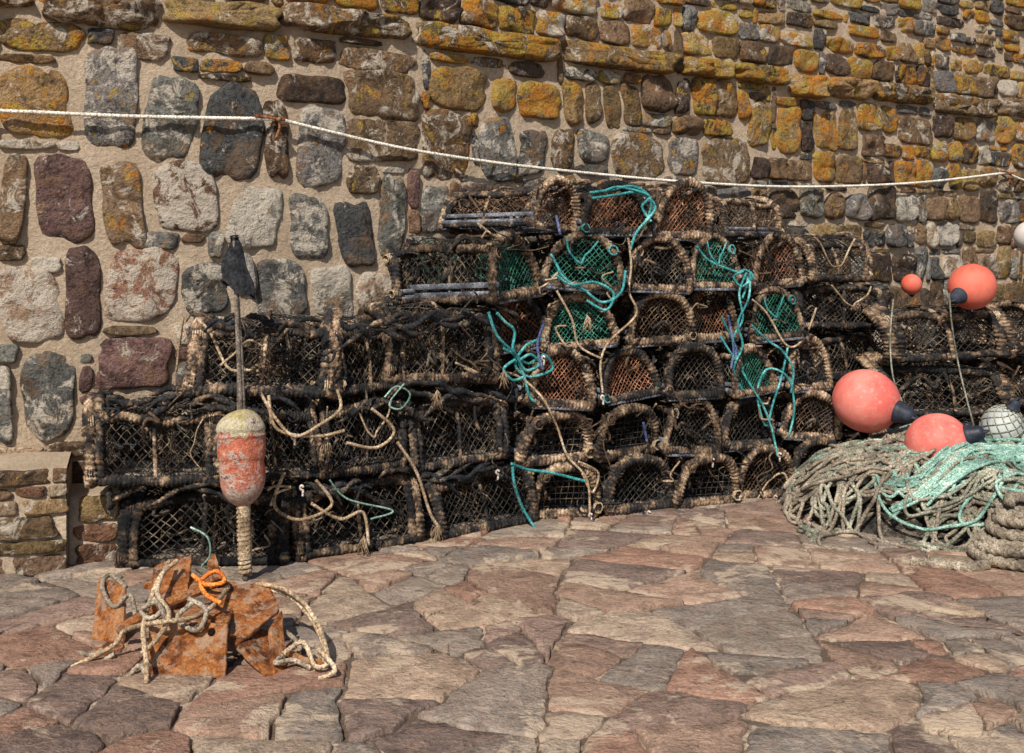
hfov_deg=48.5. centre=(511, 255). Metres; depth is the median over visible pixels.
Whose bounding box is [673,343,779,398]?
lobster pot
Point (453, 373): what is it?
lobster pot
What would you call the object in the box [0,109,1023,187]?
wall rope
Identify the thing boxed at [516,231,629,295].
lobster pot
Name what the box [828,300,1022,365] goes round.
lobster pot
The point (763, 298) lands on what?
lobster pot
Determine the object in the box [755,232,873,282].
lobster pot
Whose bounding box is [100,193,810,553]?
tangled twine
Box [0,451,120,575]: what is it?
stone plinth
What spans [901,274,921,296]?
round mooring buoy
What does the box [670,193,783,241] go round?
lobster pot
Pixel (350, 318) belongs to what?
lobster pot
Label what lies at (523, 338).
lobster pot
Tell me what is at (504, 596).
stone paving
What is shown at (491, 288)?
lobster pot
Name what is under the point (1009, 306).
lobster pot
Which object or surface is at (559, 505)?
lobster pot
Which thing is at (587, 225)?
lobster pot
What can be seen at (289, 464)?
lobster pot
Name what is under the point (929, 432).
round mooring buoy
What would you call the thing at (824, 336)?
lobster pot
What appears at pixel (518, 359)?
teal rope
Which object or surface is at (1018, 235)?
round mooring buoy
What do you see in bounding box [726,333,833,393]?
lobster pot
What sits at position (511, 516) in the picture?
lobster pot
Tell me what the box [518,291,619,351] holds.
lobster pot
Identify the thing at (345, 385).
lobster pot
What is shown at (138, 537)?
lobster pot
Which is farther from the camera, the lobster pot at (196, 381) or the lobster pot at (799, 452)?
the lobster pot at (799, 452)
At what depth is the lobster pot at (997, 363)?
9.29 m
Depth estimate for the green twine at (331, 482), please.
6.08 m
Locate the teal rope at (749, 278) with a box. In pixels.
[696,246,795,455]
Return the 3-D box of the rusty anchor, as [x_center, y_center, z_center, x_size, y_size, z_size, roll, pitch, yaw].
[-1.268,1.470,4.651,1.092,0.360,0.691,0,0,0]
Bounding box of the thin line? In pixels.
[889,293,974,425]
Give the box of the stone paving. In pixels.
[0,454,1023,752]
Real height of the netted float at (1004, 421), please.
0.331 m
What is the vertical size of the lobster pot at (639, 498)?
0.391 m
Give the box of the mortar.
[0,0,1023,547]
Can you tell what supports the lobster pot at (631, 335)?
on the lobster pot at (618, 391)
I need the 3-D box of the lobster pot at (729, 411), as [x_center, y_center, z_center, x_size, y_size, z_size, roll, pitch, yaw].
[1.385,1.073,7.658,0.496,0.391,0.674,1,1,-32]
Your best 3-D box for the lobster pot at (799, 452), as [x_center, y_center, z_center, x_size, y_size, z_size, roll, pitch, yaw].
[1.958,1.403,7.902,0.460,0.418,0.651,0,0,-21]
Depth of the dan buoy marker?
5.52 m
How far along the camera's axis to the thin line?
8.08 m
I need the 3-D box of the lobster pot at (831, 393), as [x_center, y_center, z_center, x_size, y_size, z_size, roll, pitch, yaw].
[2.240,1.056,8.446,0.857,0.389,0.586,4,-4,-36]
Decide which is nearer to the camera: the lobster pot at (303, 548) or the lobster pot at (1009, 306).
the lobster pot at (303, 548)
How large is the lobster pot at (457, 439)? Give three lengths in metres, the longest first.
0.735 x 0.589 x 0.480 m
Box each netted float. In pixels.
[963,421,985,439]
[979,397,1023,438]
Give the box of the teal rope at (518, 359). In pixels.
[487,184,656,526]
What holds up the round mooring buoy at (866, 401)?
on the rope pile
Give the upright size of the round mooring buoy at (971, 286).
0.342 m
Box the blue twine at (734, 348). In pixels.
[536,215,737,441]
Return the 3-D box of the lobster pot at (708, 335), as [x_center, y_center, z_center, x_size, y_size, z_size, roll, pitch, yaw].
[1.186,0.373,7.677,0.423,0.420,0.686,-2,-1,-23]
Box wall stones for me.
[0,0,1023,537]
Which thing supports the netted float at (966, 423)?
on the rope pile
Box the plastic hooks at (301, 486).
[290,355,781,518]
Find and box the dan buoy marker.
[216,227,265,580]
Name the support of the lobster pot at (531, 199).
on the lobster pot at (491, 288)
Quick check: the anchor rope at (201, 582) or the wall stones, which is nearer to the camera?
the anchor rope at (201, 582)
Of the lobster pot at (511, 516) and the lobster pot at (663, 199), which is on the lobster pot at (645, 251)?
the lobster pot at (663, 199)
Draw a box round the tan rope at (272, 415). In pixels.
[259,389,440,545]
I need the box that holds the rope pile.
[774,423,1023,552]
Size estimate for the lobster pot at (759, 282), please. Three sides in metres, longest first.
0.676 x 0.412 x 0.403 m
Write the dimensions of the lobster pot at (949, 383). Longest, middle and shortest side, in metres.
1.540 x 0.706 x 0.468 m
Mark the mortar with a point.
(68, 66)
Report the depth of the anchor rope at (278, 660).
4.42 m
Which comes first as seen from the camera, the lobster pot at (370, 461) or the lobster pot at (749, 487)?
the lobster pot at (370, 461)
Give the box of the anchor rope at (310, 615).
[70,559,337,683]
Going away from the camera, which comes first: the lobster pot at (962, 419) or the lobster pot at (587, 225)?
the lobster pot at (587, 225)
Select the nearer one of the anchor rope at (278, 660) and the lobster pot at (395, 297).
the anchor rope at (278, 660)
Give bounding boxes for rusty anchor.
[88,553,323,677]
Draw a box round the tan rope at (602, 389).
[502,206,816,516]
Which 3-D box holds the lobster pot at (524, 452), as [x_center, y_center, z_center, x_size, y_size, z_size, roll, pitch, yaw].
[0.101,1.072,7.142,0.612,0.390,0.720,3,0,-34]
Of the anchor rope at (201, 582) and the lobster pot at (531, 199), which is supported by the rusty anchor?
the anchor rope at (201, 582)
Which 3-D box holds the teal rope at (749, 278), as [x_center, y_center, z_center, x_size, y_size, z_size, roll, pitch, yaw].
[1.516,0.620,7.347,0.750,1.372,0.085,0,0,-24]
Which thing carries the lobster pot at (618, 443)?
on the lobster pot at (639, 498)
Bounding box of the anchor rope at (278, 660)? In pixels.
[70,573,311,681]
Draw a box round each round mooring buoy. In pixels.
[832,369,918,432]
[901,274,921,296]
[904,413,988,460]
[947,264,996,309]
[1013,222,1023,249]
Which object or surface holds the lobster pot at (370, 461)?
on the lobster pot at (303, 548)
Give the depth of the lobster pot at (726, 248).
7.42 m
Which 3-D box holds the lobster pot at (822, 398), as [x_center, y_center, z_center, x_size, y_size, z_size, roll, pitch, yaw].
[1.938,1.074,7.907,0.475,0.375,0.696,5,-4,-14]
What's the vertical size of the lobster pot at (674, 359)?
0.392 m
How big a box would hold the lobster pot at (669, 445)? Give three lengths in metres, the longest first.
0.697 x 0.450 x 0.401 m
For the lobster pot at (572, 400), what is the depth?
6.91 m
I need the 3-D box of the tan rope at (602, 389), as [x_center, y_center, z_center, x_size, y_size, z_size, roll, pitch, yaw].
[0.978,0.665,7.135,2.301,1.950,0.083,0,0,-25]
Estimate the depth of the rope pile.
6.55 m
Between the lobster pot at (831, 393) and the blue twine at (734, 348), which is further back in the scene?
the lobster pot at (831, 393)
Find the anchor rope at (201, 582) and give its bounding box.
[191,569,226,604]
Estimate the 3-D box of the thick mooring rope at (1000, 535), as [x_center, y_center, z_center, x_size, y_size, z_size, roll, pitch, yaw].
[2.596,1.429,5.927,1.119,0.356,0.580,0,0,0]
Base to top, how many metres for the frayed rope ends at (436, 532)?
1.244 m
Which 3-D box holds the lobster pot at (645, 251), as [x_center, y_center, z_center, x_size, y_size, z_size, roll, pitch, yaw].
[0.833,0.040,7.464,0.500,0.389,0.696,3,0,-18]
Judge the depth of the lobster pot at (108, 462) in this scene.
5.85 m
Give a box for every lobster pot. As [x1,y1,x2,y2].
[81,388,222,488]
[114,481,294,569]
[175,307,342,399]
[221,395,327,481]
[261,470,425,561]
[283,313,409,400]
[288,383,407,479]
[315,315,428,377]
[353,299,500,385]
[369,383,510,474]
[382,239,486,305]
[385,453,538,539]
[400,229,544,306]
[438,175,581,236]
[445,297,551,354]
[465,402,593,467]
[493,344,596,410]
[504,441,603,518]
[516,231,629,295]
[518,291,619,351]
[546,345,662,406]
[547,389,660,462]
[551,180,654,240]
[555,452,673,515]
[593,233,693,294]
[594,292,696,347]
[603,176,714,240]
[622,397,722,456]
[628,434,742,508]
[631,341,724,401]
[639,233,745,290]
[642,280,739,343]
[660,396,775,452]
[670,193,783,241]
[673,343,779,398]
[701,435,795,498]
[712,286,808,343]
[714,230,804,291]
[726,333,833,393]
[743,389,842,441]
[747,426,837,481]
[752,380,844,427]
[753,282,888,329]
[753,425,868,475]
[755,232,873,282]
[761,328,876,380]
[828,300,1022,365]
[829,401,990,443]
[831,351,1019,416]
[976,300,1023,348]
[982,353,1023,407]
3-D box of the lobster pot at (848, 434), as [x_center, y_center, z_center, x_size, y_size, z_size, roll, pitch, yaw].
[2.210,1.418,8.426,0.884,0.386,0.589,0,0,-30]
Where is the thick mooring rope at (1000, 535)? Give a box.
[909,492,1023,571]
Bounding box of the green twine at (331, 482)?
[190,383,410,568]
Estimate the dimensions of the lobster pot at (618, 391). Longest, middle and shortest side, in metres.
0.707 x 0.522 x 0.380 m
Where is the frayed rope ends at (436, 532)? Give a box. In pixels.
[319,315,592,556]
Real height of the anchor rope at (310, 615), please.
0.369 m

